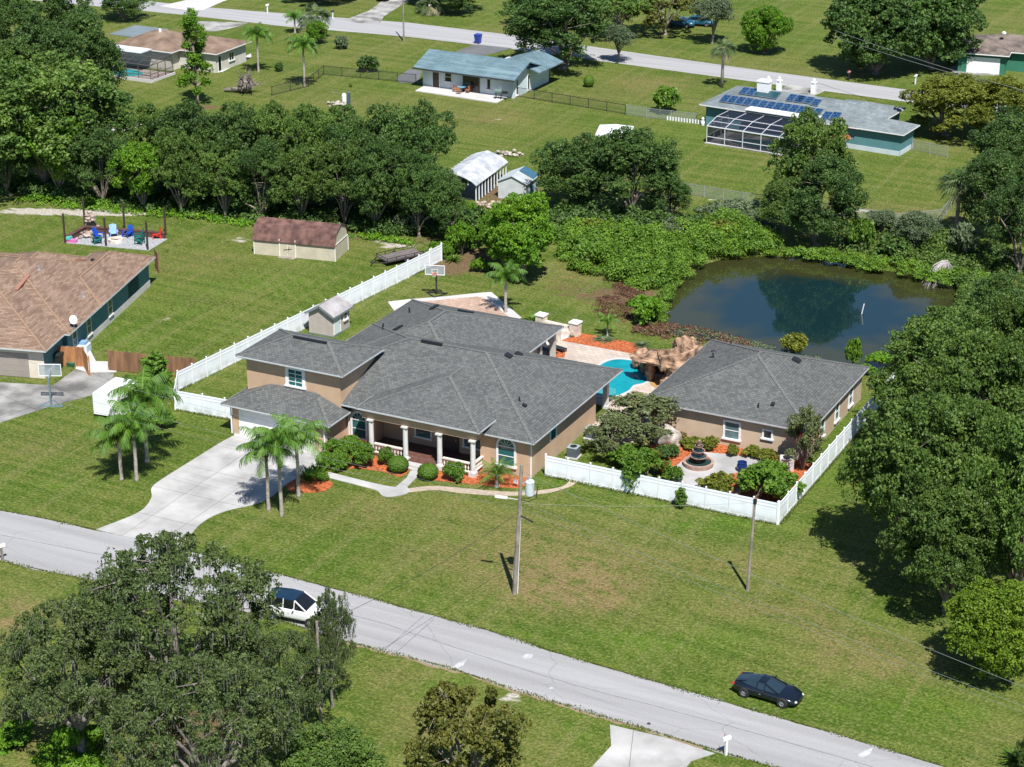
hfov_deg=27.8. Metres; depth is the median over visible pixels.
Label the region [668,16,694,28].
parked car
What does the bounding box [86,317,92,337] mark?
window
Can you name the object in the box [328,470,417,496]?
front path
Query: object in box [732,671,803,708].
sports coupe
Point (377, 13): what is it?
driveway
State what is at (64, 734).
bush
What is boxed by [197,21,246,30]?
brown house driveway
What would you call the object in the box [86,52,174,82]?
dark pool cage
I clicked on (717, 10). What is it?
tree
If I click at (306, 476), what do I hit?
grass clump
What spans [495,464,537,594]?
utility pole
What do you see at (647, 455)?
bush
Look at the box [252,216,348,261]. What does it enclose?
barn shed
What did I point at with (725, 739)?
mailbox
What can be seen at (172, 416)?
bush
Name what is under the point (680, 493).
bush
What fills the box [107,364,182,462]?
queen palm
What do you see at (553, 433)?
window
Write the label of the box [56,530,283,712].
tree
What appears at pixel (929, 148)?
chain link fence
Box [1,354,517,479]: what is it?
overhead wire
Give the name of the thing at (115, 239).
fire pit
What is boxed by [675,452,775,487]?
garden patio
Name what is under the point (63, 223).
wooden post
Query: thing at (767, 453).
bush
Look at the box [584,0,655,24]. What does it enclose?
tree
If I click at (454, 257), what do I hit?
grass clump
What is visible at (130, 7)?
tree
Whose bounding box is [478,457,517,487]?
date palm
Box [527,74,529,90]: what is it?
window
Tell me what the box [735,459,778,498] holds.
tree
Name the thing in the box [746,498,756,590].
utility pole
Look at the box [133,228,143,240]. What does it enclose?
garden chair
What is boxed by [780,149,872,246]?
tree
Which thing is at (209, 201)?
undergrowth
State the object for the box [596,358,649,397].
swimming pool
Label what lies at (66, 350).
wooden fence
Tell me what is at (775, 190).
tree
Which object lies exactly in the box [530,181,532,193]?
door
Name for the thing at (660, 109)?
chain link fence
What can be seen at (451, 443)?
door
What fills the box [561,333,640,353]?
back mulch bed
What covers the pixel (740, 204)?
undergrowth
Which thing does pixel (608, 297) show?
dead brush
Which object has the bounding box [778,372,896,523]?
vinyl fence
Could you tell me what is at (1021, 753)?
tree
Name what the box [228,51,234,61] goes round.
window
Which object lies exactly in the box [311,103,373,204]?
tree
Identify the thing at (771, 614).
overhead wire
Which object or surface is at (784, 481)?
bush
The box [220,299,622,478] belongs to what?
house
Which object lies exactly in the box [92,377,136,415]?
cargo trailer
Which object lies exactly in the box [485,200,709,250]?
undergrowth
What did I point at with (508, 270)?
queen palm
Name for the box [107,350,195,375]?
wooden fence
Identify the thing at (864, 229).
bush
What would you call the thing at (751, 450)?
bush
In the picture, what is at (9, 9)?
tree
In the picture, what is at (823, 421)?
window
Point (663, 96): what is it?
bush
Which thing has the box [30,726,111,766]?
ground vines
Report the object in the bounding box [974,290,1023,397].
tree
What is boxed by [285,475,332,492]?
palm mulch bed
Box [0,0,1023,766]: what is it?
ground
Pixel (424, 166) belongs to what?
tree
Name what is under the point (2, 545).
mailbox
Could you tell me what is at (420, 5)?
sabal palm
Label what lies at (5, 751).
ground vines
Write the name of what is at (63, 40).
tree
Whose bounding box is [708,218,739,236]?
bush
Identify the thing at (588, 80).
clipped bush
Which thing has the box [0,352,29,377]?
garage door
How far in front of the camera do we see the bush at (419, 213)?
213.02 m
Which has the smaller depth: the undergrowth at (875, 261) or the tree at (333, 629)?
the tree at (333, 629)
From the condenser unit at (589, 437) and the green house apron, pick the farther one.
the green house apron
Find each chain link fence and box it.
[271,65,415,94]
[518,87,625,113]
[625,104,696,122]
[684,183,951,222]
[912,139,947,156]
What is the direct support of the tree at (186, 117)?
on the ground at (52, 466)
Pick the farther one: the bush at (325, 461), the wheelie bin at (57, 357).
the wheelie bin at (57, 357)
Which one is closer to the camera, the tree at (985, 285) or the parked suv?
the parked suv
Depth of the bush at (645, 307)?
187.16 m
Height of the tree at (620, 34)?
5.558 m
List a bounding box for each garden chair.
[91,227,103,238]
[91,234,101,244]
[109,224,117,236]
[121,224,132,237]
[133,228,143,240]
[133,233,145,245]
[152,227,161,239]
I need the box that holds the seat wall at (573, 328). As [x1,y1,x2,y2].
[534,311,582,342]
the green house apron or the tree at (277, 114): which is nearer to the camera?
the tree at (277, 114)
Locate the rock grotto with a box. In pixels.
[629,335,702,386]
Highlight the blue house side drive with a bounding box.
[396,69,421,82]
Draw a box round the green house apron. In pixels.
[948,65,999,74]
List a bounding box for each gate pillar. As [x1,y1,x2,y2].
[776,76,782,90]
[810,78,816,93]
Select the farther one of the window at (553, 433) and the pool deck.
the pool deck
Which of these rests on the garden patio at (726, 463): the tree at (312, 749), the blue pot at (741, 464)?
the blue pot at (741, 464)
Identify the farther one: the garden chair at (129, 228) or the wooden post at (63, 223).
the garden chair at (129, 228)
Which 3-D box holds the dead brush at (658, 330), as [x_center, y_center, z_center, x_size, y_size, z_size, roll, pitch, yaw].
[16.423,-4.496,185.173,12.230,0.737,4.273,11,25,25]
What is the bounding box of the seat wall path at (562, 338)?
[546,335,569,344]
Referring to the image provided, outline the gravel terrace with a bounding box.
[66,233,166,250]
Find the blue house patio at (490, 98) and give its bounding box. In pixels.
[415,86,507,102]
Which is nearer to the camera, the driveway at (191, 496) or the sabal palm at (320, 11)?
the driveway at (191, 496)
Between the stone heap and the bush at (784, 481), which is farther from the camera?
the stone heap
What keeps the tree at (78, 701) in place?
on the ground at (52, 466)
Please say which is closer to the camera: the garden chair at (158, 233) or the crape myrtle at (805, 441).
the crape myrtle at (805, 441)
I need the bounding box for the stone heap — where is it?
[78,230,94,238]
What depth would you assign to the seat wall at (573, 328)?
185.24 m
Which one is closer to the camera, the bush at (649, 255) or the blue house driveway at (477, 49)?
the bush at (649, 255)
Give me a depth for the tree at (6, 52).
241.42 m
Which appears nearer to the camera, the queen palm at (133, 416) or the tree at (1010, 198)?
the queen palm at (133, 416)
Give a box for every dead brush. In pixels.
[592,295,639,321]
[611,281,644,300]
[630,322,759,346]
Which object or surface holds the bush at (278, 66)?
on the ground at (52, 466)
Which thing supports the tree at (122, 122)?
on the ground at (52, 466)
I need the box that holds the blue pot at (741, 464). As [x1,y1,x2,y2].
[737,460,746,471]
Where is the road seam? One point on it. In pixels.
(524, 669)
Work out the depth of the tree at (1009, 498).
133.12 m
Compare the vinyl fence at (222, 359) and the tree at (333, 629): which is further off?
the vinyl fence at (222, 359)
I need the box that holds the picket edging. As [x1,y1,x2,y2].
[667,116,704,124]
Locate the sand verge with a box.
[347,642,703,748]
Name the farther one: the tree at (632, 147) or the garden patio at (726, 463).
the tree at (632, 147)
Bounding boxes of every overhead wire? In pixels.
[0,387,514,507]
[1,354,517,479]
[1,377,515,499]
[319,512,518,624]
[522,471,1022,686]
[522,502,752,505]
[522,508,1023,712]
[524,502,1022,705]
[835,30,1023,90]
[836,37,1022,91]
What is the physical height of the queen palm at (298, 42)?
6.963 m
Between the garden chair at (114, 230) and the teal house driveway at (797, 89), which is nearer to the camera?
the garden chair at (114, 230)
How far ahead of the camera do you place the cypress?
254.91 m
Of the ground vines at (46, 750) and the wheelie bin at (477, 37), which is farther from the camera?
the wheelie bin at (477, 37)
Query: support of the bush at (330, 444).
on the ground at (52, 466)
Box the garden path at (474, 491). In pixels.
[409,481,576,495]
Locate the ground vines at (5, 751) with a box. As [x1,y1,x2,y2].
[0,719,34,755]
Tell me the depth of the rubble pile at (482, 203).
220.54 m
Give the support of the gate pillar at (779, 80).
on the ground at (52, 466)
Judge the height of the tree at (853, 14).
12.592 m
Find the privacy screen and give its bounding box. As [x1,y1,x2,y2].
[154,248,159,273]
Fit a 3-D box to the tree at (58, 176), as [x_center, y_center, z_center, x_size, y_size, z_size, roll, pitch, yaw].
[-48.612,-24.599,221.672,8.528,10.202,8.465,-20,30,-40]
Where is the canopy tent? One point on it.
(603, 129)
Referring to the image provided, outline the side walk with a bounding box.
[76,351,115,372]
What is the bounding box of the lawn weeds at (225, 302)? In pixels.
[92,233,371,356]
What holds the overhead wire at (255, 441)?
attached to the utility pole at (529, 487)
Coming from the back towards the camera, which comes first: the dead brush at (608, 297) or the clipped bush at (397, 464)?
the dead brush at (608, 297)
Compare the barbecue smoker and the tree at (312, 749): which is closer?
the tree at (312, 749)
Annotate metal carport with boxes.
[450,150,507,200]
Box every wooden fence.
[57,346,83,366]
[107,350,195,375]
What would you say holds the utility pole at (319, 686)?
on the ground at (52, 466)
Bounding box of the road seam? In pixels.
[0,534,871,766]
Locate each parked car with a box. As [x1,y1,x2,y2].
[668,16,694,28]
[685,15,712,26]
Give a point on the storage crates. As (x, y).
(86, 344)
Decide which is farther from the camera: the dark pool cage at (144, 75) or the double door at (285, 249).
the dark pool cage at (144, 75)
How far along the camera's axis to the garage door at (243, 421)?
163.95 m
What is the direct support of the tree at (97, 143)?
on the ground at (52, 466)
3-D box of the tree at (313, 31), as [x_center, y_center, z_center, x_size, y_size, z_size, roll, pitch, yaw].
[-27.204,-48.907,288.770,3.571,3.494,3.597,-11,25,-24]
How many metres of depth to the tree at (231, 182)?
213.53 m
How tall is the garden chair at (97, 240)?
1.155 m
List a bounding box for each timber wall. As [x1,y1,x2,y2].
[66,225,86,238]
[85,225,126,234]
[127,229,165,238]
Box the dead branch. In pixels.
[922,259,952,288]
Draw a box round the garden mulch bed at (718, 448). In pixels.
[646,440,812,502]
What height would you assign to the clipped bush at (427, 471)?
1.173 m
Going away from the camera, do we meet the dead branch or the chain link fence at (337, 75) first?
the dead branch
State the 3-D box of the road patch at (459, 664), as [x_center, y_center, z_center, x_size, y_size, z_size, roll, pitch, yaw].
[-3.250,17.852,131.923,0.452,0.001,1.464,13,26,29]
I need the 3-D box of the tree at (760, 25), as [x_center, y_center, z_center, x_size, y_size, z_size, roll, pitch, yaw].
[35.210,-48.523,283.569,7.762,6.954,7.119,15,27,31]
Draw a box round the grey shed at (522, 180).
[496,166,539,197]
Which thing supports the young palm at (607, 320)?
on the ground at (52, 466)
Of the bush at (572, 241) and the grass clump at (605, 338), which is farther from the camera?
the bush at (572, 241)
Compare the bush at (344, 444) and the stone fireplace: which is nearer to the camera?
the bush at (344, 444)
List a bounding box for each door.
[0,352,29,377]
[238,409,313,448]
[279,239,295,257]
[333,316,340,334]
[432,71,439,87]
[442,434,458,452]
[463,76,479,92]
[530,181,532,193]
[966,56,999,73]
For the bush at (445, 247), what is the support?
on the ground at (52, 466)
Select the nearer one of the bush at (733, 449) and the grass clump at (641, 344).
the bush at (733, 449)
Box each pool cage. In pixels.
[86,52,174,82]
[704,106,820,156]
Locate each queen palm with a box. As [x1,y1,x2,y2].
[82,412,150,480]
[103,400,164,481]
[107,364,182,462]
[236,426,296,510]
[240,22,273,72]
[247,417,306,516]
[270,413,329,497]
[282,7,302,32]
[284,32,319,86]
[483,259,527,312]
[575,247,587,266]
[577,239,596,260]
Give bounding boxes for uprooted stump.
[224,67,261,92]
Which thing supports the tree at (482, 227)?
on the ground at (52, 466)
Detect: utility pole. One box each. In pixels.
[315,621,322,726]
[402,0,404,41]
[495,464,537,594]
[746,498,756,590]
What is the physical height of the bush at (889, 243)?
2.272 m
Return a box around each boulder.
[651,423,681,446]
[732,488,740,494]
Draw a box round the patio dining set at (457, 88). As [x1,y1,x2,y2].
[453,84,469,93]
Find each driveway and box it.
[0,369,113,422]
[96,433,318,546]
[162,0,225,9]
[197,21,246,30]
[346,0,408,22]
[457,44,510,55]
[592,725,714,766]
[782,84,825,95]
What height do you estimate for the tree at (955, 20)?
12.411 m
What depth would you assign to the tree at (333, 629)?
124.50 m
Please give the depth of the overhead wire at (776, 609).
125.58 m
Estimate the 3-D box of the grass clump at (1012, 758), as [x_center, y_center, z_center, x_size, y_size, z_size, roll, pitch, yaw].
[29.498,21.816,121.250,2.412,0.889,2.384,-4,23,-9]
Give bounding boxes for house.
[0,251,155,378]
[109,25,251,72]
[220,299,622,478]
[412,49,563,98]
[648,339,869,460]
[699,78,919,155]
[956,31,1023,74]
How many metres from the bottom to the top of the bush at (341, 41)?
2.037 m
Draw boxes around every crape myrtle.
[581,413,644,453]
[598,390,682,444]
[784,404,824,470]
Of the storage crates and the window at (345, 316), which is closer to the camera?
the storage crates
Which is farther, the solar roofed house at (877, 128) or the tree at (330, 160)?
the solar roofed house at (877, 128)
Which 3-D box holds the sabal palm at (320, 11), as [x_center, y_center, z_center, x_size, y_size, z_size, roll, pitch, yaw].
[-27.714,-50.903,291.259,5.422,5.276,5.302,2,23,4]
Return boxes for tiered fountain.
[683,439,713,470]
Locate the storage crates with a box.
[78,340,91,352]
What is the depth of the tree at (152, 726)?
111.63 m
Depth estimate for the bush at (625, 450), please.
158.57 m
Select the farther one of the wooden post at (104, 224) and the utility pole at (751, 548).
the wooden post at (104, 224)
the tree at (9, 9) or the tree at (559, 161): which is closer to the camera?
the tree at (559, 161)
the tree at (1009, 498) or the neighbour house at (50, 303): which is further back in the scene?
the neighbour house at (50, 303)
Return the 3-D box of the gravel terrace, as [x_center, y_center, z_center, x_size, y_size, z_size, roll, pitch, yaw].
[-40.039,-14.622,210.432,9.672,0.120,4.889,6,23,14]
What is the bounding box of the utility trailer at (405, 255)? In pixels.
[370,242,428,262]
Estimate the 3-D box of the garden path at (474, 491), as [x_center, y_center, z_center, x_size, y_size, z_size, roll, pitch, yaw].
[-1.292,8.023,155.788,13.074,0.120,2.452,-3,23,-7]
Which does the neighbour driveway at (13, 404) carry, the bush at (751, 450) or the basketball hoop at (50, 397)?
the basketball hoop at (50, 397)
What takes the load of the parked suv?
on the road at (747, 745)
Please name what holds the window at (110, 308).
in the neighbour house at (50, 303)
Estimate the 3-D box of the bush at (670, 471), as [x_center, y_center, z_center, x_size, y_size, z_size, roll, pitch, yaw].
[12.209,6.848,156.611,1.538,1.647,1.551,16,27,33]
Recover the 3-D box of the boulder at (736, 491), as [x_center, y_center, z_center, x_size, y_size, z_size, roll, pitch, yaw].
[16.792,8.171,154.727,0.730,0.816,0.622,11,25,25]
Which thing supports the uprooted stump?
on the ground at (52, 466)
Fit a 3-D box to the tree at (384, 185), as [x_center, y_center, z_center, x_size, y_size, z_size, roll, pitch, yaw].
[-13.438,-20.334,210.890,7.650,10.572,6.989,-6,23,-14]
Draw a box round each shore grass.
[650,268,690,322]
[663,327,821,358]
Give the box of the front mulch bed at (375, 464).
[329,451,526,487]
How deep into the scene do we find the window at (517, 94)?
262.38 m
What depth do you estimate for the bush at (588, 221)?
209.97 m
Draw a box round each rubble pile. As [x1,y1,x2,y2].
[327,100,346,106]
[475,200,500,208]
[493,149,523,156]
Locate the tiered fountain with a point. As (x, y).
(698, 459)
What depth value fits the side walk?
178.52 m
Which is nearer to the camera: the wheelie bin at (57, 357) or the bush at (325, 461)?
the bush at (325, 461)
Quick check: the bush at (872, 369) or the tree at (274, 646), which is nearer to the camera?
the tree at (274, 646)
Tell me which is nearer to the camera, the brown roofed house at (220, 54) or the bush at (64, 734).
the bush at (64, 734)
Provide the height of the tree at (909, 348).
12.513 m
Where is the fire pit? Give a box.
[108,236,122,243]
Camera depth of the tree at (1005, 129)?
220.86 m
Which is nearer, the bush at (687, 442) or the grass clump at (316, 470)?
the grass clump at (316, 470)
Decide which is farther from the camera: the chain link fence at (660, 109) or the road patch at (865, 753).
the chain link fence at (660, 109)
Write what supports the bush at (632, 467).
on the ground at (52, 466)
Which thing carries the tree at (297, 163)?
on the ground at (52, 466)
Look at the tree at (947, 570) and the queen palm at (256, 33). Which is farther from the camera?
the queen palm at (256, 33)
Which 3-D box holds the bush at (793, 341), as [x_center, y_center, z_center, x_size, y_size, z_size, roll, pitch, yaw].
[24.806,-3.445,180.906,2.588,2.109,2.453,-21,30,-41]
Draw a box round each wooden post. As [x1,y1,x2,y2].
[62,213,65,242]
[82,198,85,224]
[103,218,106,245]
[122,202,125,227]
[145,221,148,249]
[163,207,166,234]
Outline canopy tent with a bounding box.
[595,124,633,137]
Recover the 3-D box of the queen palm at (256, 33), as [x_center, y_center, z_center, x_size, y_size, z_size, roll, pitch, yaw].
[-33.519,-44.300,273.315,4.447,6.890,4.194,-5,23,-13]
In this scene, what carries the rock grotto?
on the pool deck
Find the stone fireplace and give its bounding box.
[84,210,98,225]
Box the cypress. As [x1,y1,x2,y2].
[174,7,213,105]
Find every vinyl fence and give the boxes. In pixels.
[173,249,430,418]
[430,242,441,264]
[545,453,778,524]
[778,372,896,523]
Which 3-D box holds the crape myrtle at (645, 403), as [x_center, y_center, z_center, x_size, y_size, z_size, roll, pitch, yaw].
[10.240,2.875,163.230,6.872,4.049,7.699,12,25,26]
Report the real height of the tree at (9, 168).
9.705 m
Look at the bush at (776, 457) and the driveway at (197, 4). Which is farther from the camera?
the driveway at (197, 4)
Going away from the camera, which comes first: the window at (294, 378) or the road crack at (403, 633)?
the road crack at (403, 633)
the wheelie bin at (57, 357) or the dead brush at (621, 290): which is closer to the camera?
the wheelie bin at (57, 357)
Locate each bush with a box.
[0,725,32,749]
[50,724,90,752]
[86,723,111,750]
[138,350,174,396]
[146,410,178,427]
[274,62,283,70]
[315,450,333,469]
[316,472,329,480]
[323,437,339,451]
[330,449,352,470]
[333,35,348,48]
[333,434,361,453]
[349,441,374,465]
[356,55,379,71]
[377,446,394,464]
[387,455,408,472]
[392,213,427,233]
[404,192,427,215]
[417,463,438,479]
[428,240,454,256]
[442,461,464,482]
[444,220,476,254]
[448,200,460,221]
[458,205,486,245]
[463,201,476,210]
[469,257,490,271]
[566,235,593,248]
[579,217,608,230]
[583,75,593,86]
[593,433,602,445]
[603,226,627,240]
[608,442,639,467]
[621,454,642,489]
[624,294,662,324]
[625,253,656,273]
[630,446,665,475]
[633,226,666,244]
[651,85,682,112]
[653,459,669,474]
[655,443,680,458]
[662,216,694,234]
[662,464,683,481]
[674,487,687,507]
[679,436,702,448]
[695,470,735,492]
[697,435,719,449]
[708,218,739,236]
[727,443,739,455]
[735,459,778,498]
[740,444,760,457]
[758,448,778,458]
[761,470,806,500]
[762,458,789,472]
[772,454,785,460]
[779,331,807,352]
[844,336,862,363]
[846,214,876,250]
[861,363,876,374]
[865,350,893,364]
[876,234,912,253]
[946,221,978,255]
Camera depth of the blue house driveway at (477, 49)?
286.61 m
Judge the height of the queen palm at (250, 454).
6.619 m
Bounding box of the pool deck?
[542,341,662,444]
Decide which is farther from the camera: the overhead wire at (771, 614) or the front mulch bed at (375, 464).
the front mulch bed at (375, 464)
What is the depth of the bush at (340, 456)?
158.48 m
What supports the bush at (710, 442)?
on the garden mulch bed at (718, 448)
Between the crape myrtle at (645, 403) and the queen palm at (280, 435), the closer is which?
the queen palm at (280, 435)
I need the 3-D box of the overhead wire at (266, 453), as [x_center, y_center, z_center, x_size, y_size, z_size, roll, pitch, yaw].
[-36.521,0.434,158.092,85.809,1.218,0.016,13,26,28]
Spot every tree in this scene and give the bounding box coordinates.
[0,0,48,53]
[0,39,50,117]
[0,49,119,192]
[0,113,40,195]
[0,597,161,754]
[3,11,88,108]
[18,107,96,188]
[41,0,93,28]
[53,5,129,89]
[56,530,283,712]
[60,124,131,205]
[86,87,142,140]
[97,650,305,766]
[99,0,155,20]
[105,139,165,211]
[119,101,186,195]
[145,126,213,210]
[146,98,243,190]
[194,142,250,216]
[198,101,275,184]
[222,629,340,750]
[227,134,292,214]
[245,99,308,205]
[266,142,324,217]
[271,103,346,206]
[275,716,387,766]
[305,20,328,43]
[307,138,375,223]
[307,585,356,707]
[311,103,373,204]
[346,132,410,230]
[348,101,426,211]
[377,98,459,190]
[393,146,449,236]
[399,680,532,766]
[422,168,468,231]
[436,0,475,12]
[474,214,511,263]
[484,191,556,279]
[495,0,614,69]
[502,0,520,12]
[528,132,614,206]
[572,125,683,208]
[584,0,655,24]
[603,24,637,62]
[636,163,693,213]
[641,0,699,35]
[688,0,737,43]
[739,5,793,53]
[755,176,803,238]
[762,106,859,209]
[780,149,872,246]
[819,0,933,74]
[835,390,1019,573]
[865,209,897,236]
[866,304,1023,408]
[875,466,1014,612]
[887,0,989,69]
[890,209,943,251]
[898,72,996,136]
[904,322,1023,463]
[942,574,1023,679]
[946,75,1023,130]
[952,147,1022,241]
[953,409,1023,589]
[962,270,1023,338]
[967,105,1023,181]
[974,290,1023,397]
[984,179,1023,274]
[1013,735,1023,766]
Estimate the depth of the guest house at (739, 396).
164.45 m
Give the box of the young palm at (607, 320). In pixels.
[597,312,618,335]
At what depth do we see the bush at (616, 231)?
207.29 m
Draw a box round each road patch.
[452,659,466,667]
[522,654,532,658]
[858,748,872,757]
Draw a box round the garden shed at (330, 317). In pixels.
[304,295,352,336]
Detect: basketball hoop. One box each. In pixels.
[38,364,62,406]
[425,265,447,297]
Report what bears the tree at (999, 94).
on the ground at (52, 466)
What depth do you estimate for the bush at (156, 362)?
170.65 m
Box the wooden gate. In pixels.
[82,347,90,375]
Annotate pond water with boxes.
[665,256,957,373]
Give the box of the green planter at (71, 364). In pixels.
[66,362,74,367]
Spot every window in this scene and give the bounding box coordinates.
[72,330,78,350]
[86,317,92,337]
[107,298,113,317]
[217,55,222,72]
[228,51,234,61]
[284,367,306,389]
[343,311,348,321]
[350,411,368,441]
[413,428,432,440]
[444,73,451,82]
[462,438,479,450]
[486,79,490,90]
[496,438,516,468]
[516,79,518,95]
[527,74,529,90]
[550,427,556,440]
[721,419,740,442]
[761,428,773,440]
[820,417,825,436]
[834,402,840,423]
[848,386,853,408]
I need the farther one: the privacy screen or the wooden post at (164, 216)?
the wooden post at (164, 216)
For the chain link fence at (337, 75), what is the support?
on the ground at (52, 466)
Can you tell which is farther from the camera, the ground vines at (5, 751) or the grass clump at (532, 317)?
the grass clump at (532, 317)
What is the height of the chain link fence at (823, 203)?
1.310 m
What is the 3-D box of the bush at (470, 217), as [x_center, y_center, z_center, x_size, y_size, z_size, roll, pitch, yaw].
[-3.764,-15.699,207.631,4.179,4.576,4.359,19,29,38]
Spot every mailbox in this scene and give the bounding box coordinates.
[0,543,4,560]
[722,735,730,755]
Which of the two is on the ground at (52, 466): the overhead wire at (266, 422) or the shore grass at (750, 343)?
the shore grass at (750, 343)
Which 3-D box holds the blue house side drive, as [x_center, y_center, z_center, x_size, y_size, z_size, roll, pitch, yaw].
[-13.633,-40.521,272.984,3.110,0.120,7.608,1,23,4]
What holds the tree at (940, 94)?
on the ground at (52, 466)
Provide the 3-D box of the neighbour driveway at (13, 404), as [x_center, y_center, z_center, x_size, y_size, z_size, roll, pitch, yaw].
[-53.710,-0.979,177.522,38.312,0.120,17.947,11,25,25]
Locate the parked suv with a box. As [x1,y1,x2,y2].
[263,587,331,627]
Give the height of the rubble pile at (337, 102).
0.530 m
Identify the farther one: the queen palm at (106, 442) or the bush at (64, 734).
the queen palm at (106, 442)
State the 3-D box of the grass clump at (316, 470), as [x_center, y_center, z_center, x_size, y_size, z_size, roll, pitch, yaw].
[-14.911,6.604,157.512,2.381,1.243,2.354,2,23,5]
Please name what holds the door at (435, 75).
in the blue roofed house at (477, 73)
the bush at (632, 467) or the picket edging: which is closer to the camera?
the bush at (632, 467)
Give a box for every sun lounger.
[542,342,549,352]
[547,339,566,352]
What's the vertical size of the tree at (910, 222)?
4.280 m
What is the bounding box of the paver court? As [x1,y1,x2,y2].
[388,292,520,318]
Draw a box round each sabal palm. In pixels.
[296,3,332,32]
[413,0,444,15]
[710,38,737,87]
[934,164,979,228]
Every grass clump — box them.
[294,465,319,482]
[307,462,329,478]
[445,253,462,262]
[523,313,534,320]
[591,335,617,343]
[632,341,650,347]
[994,745,1023,765]
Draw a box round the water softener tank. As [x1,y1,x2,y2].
[342,91,349,104]
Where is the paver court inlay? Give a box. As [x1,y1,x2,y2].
[423,296,508,316]
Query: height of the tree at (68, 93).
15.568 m
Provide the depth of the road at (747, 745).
131.15 m
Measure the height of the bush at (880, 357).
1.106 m
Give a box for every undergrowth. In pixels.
[0,172,458,237]
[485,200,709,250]
[554,206,786,290]
[693,197,778,233]
[760,240,993,285]
[836,222,1023,278]
[948,271,988,310]
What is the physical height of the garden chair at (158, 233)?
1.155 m
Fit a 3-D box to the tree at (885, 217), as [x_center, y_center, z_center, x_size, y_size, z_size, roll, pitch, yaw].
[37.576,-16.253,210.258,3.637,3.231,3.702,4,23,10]
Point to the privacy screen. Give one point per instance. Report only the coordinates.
(157, 261)
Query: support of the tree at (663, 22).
on the ground at (52, 466)
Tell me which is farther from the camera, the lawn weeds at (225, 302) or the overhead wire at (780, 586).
the lawn weeds at (225, 302)
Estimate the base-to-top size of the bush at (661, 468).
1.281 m
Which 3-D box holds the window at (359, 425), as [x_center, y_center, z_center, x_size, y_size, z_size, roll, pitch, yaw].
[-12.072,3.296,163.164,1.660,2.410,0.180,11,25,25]
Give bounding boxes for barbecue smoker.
[494,86,507,98]
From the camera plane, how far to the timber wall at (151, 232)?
210.74 m
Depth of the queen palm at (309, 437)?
152.52 m
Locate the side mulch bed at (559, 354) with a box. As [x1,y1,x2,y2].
[556,349,565,357]
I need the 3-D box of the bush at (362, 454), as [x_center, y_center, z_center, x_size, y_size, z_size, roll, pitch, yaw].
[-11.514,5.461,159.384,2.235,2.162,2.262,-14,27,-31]
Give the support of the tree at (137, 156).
on the ground at (52, 466)
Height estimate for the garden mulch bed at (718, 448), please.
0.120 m
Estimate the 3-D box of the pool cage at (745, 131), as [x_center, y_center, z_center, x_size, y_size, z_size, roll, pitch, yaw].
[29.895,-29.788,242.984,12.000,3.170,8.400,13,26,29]
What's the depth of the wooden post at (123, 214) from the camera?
212.07 m
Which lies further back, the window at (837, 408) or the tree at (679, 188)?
the tree at (679, 188)
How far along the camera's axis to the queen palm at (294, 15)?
294.84 m
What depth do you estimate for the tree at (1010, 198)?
198.34 m
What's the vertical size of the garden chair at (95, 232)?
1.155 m
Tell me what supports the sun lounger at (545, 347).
on the pool deck
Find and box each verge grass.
[0,560,778,766]
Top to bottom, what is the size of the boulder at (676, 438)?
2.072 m
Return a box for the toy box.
[66,236,77,242]
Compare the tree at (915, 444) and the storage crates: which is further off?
the storage crates
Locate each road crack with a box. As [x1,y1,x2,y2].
[383,616,422,650]
[395,619,433,653]
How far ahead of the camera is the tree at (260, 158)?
213.31 m
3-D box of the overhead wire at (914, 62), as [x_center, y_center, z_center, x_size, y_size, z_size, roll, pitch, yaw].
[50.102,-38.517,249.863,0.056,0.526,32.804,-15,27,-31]
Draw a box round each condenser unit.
[565,443,581,459]
[583,425,595,440]
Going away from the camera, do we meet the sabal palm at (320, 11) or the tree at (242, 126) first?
the tree at (242, 126)
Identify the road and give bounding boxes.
[0,511,942,766]
[37,0,1011,112]
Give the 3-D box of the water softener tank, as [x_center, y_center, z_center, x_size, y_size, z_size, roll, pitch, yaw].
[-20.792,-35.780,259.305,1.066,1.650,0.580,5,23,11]
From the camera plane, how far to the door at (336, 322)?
185.24 m
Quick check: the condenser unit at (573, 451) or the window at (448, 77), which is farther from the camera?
the window at (448, 77)
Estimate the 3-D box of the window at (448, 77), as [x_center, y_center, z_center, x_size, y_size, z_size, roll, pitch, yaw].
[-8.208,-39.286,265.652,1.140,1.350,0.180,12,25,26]
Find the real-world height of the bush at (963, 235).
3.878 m
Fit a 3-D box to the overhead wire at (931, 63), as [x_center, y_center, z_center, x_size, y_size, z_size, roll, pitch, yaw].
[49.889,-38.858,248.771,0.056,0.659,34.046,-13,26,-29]
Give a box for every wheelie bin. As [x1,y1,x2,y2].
[52,351,63,369]
[474,33,481,43]
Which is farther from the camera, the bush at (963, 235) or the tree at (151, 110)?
the tree at (151, 110)
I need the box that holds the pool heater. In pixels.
[780,454,794,470]
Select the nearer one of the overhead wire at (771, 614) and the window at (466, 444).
the overhead wire at (771, 614)
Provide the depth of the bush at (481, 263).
200.75 m
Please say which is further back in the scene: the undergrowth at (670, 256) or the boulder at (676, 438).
the undergrowth at (670, 256)
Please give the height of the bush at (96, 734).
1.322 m

